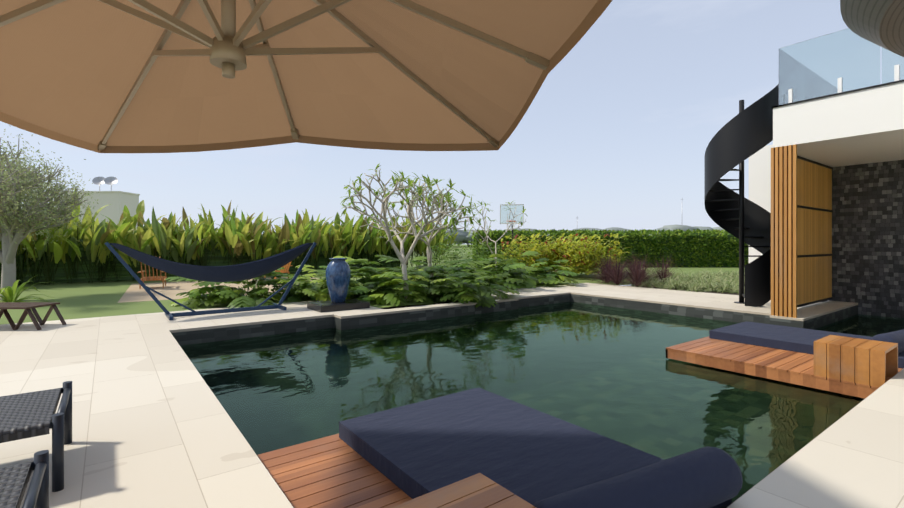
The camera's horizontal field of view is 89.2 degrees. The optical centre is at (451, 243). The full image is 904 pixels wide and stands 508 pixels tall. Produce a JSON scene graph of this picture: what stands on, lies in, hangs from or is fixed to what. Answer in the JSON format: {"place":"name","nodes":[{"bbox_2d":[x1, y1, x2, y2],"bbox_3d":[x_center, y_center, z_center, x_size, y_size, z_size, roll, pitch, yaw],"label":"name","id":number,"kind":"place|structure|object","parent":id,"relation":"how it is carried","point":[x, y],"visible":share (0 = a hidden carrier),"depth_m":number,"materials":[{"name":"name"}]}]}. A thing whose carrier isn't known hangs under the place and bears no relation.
{"place":"outdoors","nodes":[
{"label":"outdoors","id":0,"kind":"place"},
{"bbox_2d":[67,191,139,228],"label":"neighbour house","id":1,"kind":"structure","parent":0,"point":[118,201],"depth_m":39.13,"materials":[{"name":"beige paint"}]},
{"bbox_2d":[92,177,117,190],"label":"roof vents","id":2,"kind":"object","parent":1,"relation":"on","point":[99,181],"visible":1,"depth_m":39.51,"materials":[{"name":"grey metal"}]},
{"bbox_2d":[110,243,312,281],"bbox_3d":[-4.705,0.385,9.428,3.866,0.819,0.594,0,0,-37],"label":"hammock","id":3,"kind":"object","parent":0,"point":[246,271],"visible":0.98,"depth_m":9.24,"materials":[{"name":"blue"}]},
{"bbox_2d":[0,244,744,324],"bbox_3d":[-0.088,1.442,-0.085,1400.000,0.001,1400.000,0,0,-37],"label":"ground","id":4,"kind":"structure","parent":0,"point":[78,300],"depth_m":12.25,"materials":[{"name":"green plant"}]},
{"bbox_2d":[0,125,98,299],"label":"tree","id":5,"kind":"object","parent":4,"relation":"on","point":[32,199],"depth_m":11.58,"materials":[{"name":"green plant"}]},
{"bbox_2d":[117,277,316,302],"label":"garden path","id":6,"kind":"structure","parent":4,"relation":"on","point":[135,293],"depth_m":14.35,"materials":[{"name":"beige stone"}]},
{"bbox_2d":[137,256,166,288],"bbox_3d":[-9.651,0.912,14.762,0.720,1.018,1.136,0,0,-27],"label":"wooden bench","id":7,"kind":"object","parent":6,"relation":"on","point":[153,278],"visible":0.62,"depth_m":14.61,"materials":[{"name":"brown wood"}]},
{"bbox_2d":[264,261,292,278],"bbox_3d":[-6.981,0.912,18.528,1.136,1.018,0.720,0,0,33],"label":"lawn chair","id":8,"kind":"object","parent":6,"relation":"on","point":[286,268],"visible":0.33,"depth_m":18.52,"materials":[{"name":"brown wood"}]},
{"bbox_2d":[0,223,445,285],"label":"heliconia stalks","id":9,"kind":"object","parent":4,"relation":"on","point":[51,270],"visible":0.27,"depth_m":17.25,"materials":[{"name":"green plant"}]},
{"bbox_2d":[0,190,457,283],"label":"heliconia","id":10,"kind":"object","parent":4,"relation":"on","point":[236,234],"depth_m":18.79,"materials":[{"name":"green plant"}]},
{"bbox_2d":[0,232,630,301],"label":"plants","id":11,"kind":"object","parent":4,"relation":"on","point":[581,254],"visible":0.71,"depth_m":18.99,"materials":[{"name":"green plant"}]},
{"bbox_2d":[165,251,578,308],"bbox_3d":[-0.714,0.962,13.006,12.320,1.367,6.132,0,0,-37],"label":"philodendron","id":12,"kind":"object","parent":4,"relation":"on","point":[461,285],"visible":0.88,"depth_m":11.48,"materials":[{"name":"green plant"}]},
{"bbox_2d":[340,163,475,300],"bbox_3d":[-1.266,-0.210,11.518,3.525,3.383,3.997,0,0,-37],"label":"plumeria","id":13,"kind":"object","parent":4,"relation":"on","point":[403,259],"depth_m":11.10,"materials":[{"name":"grey plant"}]},
{"bbox_2d":[376,189,469,276],"bbox_3d":[-0.731,-0.039,12.576,2.544,3.032,2.678,0,0,6],"label":"plumeria","id":14,"kind":"object","parent":4,"relation":"on","point":[429,251],"depth_m":12.20,"materials":[{"name":"grey plant"}]},
{"bbox_2d":[462,200,527,284],"bbox_3d":[1.273,-0.039,15.360,3.246,2.923,2.668,0,0,-37],"label":"plumeria","id":15,"kind":"object","parent":4,"relation":"on","point":[485,222],"depth_m":14.97,"materials":[{"name":"plant"}]},
{"bbox_2d":[444,225,723,246],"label":"hills","id":16,"kind":"structure","parent":4,"relation":"on","point":[462,236],"depth_m":165.36,"materials":[{"name":"green plant"}]},
{"bbox_2d":[472,228,748,267],"bbox_3d":[17.836,0.312,28.252,33.252,2.508,1.778,0,0,1],"label":"hedge","id":17,"kind":"object","parent":4,"relation":"on","point":[653,232],"depth_m":27.69,"materials":[{"name":"green plant"}]},
{"bbox_2d":[582,248,686,288],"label":"red grass","id":18,"kind":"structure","parent":4,"relation":"on","point":[616,275],"depth_m":15.99,"materials":[{"name":"plant"}]},
{"bbox_2d":[621,268,744,293],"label":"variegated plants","id":19,"kind":"object","parent":4,"relation":"on","point":[704,280],"visible":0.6,"depth_m":15.09,"materials":[{"name":"green plant"}]},
{"bbox_2d":[381,300,464,308],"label":"planter soil","id":20,"kind":"structure","parent":0,"point":[418,305],"depth_m":10.96,"materials":[{"name":"brown soil"}]},
{"bbox_2d":[0,283,903,507],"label":"paving","id":21,"kind":"structure","parent":0,"point":[154,425],"depth_m":3.90,"materials":[{"name":"beige stone"}]},
{"bbox_2d":[0,302,65,329],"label":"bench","id":22,"kind":"object","parent":21,"relation":"on","point":[28,307],"visible":0.96,"depth_m":7.67,"materials":[{"name":"brown"}]},
{"bbox_2d":[22,450,48,507],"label":"chair frame","id":23,"kind":"object","parent":21,"relation":"on","point":[37,495],"visible":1,"depth_m":2.14,"materials":[{"name":"grey metal"}]},
{"bbox_2d":[0,462,31,507],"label":"woven seat","id":24,"kind":"object","parent":23,"relation":"attached to","point":[14,480],"visible":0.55,"depth_m":1.96,"materials":[{"name":"black wicker"}]},
{"bbox_2d":[49,381,71,491],"bbox_3d":[-3.324,1.204,2.343,2.093,0.435,0.824,0,0,-37],"label":"chair frame","id":25,"kind":"object","parent":21,"relation":"on","point":[60,426],"visible":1,"depth_m":2.64,"materials":[{"name":"black metal"}]},
{"bbox_2d":[0,388,60,442],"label":"woven seat","id":26,"kind":"object","parent":25,"relation":"attached to","point":[26,415],"visible":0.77,"depth_m":2.75,"materials":[{"name":"grey wicker"}]},
{"bbox_2d":[104,242,316,319],"bbox_3d":[-4.704,0.693,9.429,3.910,1.457,0.900,0,0,-37],"label":"hammock stand","id":27,"kind":"object","parent":21,"relation":"on","point":[168,314],"visible":0.96,"depth_m":9.22,"materials":[{"name":"blue metal"}]},
{"bbox_2d":[0,0,548,149],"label":"umbrella frame","id":28,"kind":"object","parent":21,"relation":"on","point":[230,50],"visible":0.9,"depth_m":1.97,"materials":[{"name":"beige metal"}]},
{"bbox_2d":[0,0,612,152],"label":"umbrella canopy","id":29,"kind":"object","parent":28,"relation":"attached to","point":[70,70],"visible":0.85,"depth_m":2.62,"materials":[{"name":"beige fabric"}]},
{"bbox_2d":[307,299,369,312],"bbox_3d":[-2.497,1.354,10.085,1.120,0.135,0.800,0,0,-37],"label":"vase pedestal","id":30,"kind":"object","parent":21,"relation":"on","point":[331,306],"depth_m":9.84,"materials":[{"name":"black stone"}]},
{"bbox_2d":[325,258,350,302],"bbox_3d":[-2.509,0.804,10.101,0.550,0.965,0.550,0,0,-37],"label":"blue vase","id":31,"kind":"object","parent":30,"relation":"on","point":[338,274],"visible":1,"depth_m":9.91,"materials":[{"name":"blue ceramic"}]},
{"bbox_2d":[704,84,778,306],"bbox_3d":[7.082,-1.088,10.825,1.630,5.020,1.960,0,0,-37],"label":"spiral stair","id":32,"kind":"object","parent":21,"relation":"on","point":[741,136],"visible":0.83,"depth_m":10.67,"materials":[{"name":"black metal"}]},
{"bbox_2d":[771,144,796,317],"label":"wooden slats","id":33,"kind":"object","parent":21,"relation":"on","point":[784,231],"depth_m":8.91,"materials":[{"name":"brown wood"}]},
{"bbox_2d":[749,80,903,300],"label":"house slab","id":34,"kind":"structure","parent":21,"relation":"on","point":[865,125],"depth_m":8.59,"materials":[{"name":"white paint"}]},
{"bbox_2d":[797,156,832,306],"bbox_3d":[7.936,-0.258,10.271,3.730,3.260,0.072,0,0,-37],"label":"wood screen","id":35,"kind":"object","parent":34,"relation":"attached to","point":[814,232],"visible":0.58,"depth_m":10.51,"materials":[{"name":"brown wood"}]},
{"bbox_2d":[779,28,903,104],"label":"glass rail","id":36,"kind":"object","parent":34,"relation":"on","point":[801,80],"visible":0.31,"depth_m":8.59,"materials":[{"name":"clear glass"}]},
{"bbox_2d":[784,64,899,102],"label":"glass spigots","id":37,"kind":"object","parent":34,"relation":"on","point":[840,81],"visible":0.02,"depth_m":8.27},
{"bbox_2d":[840,0,903,56],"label":"roof overhang","id":38,"kind":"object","parent":34,"relation":"attached to","point":[880,23],"depth_m":4.64,"materials":[{"name":"beige"}]},
{"bbox_2d":[829,160,903,317],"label":"stone wall","id":39,"kind":"structure","parent":21,"relation":"on","point":[868,238],"depth_m":10.82,"materials":[{"name":"grey stone"}]},
{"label":"pool basin","id":40,"kind":"structure","parent":21,"relation":"in","visible":0},
{"bbox_2d":[257,434,411,507],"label":"wooden deck","id":41,"kind":"object","parent":40,"relation":"on","point":[334,471],"visible":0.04,"depth_m":2.98,"materials":[{"name":"brown wood"}]},
{"bbox_2d":[391,473,535,507],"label":"table","id":42,"kind":"object","parent":41,"relation":"on","point":[479,490],"visible":1,"depth_m":2.04,"materials":[{"name":"brown wood"}]},
{"bbox_2d":[339,387,731,507],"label":"daybed mattress","id":43,"kind":"object","parent":41,"relation":"on","point":[531,456],"visible":0.74,"depth_m":3.14,"materials":[{"name":"blue fabric"}]},
{"bbox_2d":[341,424,429,498],"bbox_3d":[0.364,1.457,3.118,1.434,0.116,2.264,0,0,-37],"label":"cushion piping","id":44,"kind":"object","parent":43,"relation":"attached to","point":[387,460],"visible":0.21,"depth_m":3.00,"materials":[{"name":"blue fabric"}]},
{"bbox_2d":[533,446,742,507],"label":"bolster pillow","id":45,"kind":"object","parent":43,"relation":"on","point":[707,477],"visible":1,"depth_m":2.27,"materials":[{"name":"blue fabric"}]},
{"bbox_2d":[666,336,901,397],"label":"wooden deck","id":46,"kind":"structure","parent":40,"relation":"on","point":[792,367],"depth_m":6.01,"materials":[{"name":"brown wood"}]},
{"bbox_2d":[709,321,903,368],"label":"lounge cushion","id":47,"kind":"object","parent":46,"relation":"on","point":[785,334],"visible":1,"depth_m":7.04,"materials":[{"name":"blue fabric"}]},
{"bbox_2d":[712,331,900,367],"bbox_3d":[5.386,1.457,6.889,1.434,0.116,2.264,0,0,-37],"label":"cushion piping","id":48,"kind":"object","parent":47,"relation":"attached to","point":[772,347],"visible":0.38,"depth_m":6.71,"materials":[{"name":"blue fabric"}]},
{"bbox_2d":[871,329,903,352],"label":"bolster cushion","id":49,"kind":"object","parent":47,"relation":"on","point":[896,337],"visible":0.46,"depth_m":5.77,"materials":[{"name":"blue fabric"}]},
{"bbox_2d":[814,335,897,386],"bbox_3d":[4.623,1.327,5.249,0.640,0.390,0.609,0,0,-37],"label":"side table","id":50,"kind":"object","parent":46,"relation":"on","point":[864,361],"visible":0.96,"depth_m":5.09,"materials":[{"name":"brown wood"}]},
{"bbox_2d":[0,0,903,285],"label":"sky","id":51,"kind":"structure","parent":0,"point":[618,133],"materials":[{"name":"blue"}]},
{"bbox_2d":[500,204,523,223],"bbox_3d":[2.897,-1.428,22.211,0.040,0.950,1.150,0,0,-78],"label":"hoop frame","id":52,"kind":"object","parent":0,"point":[507,214],"visible":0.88,"depth_m":22.24,"materials":[{"name":"white metal"}]},
{"bbox_2d":[501,205,522,222],"bbox_3d":[2.897,-1.428,22.211,0.024,0.900,1.100,0,0,-78],"label":"hoop board","id":53,"kind":"object","parent":52,"relation":"attached to","point":[513,213],"visible":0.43,"depth_m":22.20,"materials":[{"name":"white plastic"}]},
{"bbox_2d":[180,302,903,502],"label":"water","id":54,"kind":"structure","parent":0,"point":[614,373],"depth_m":5.66,"materials":[{"name":"green liquid"}]}
]}

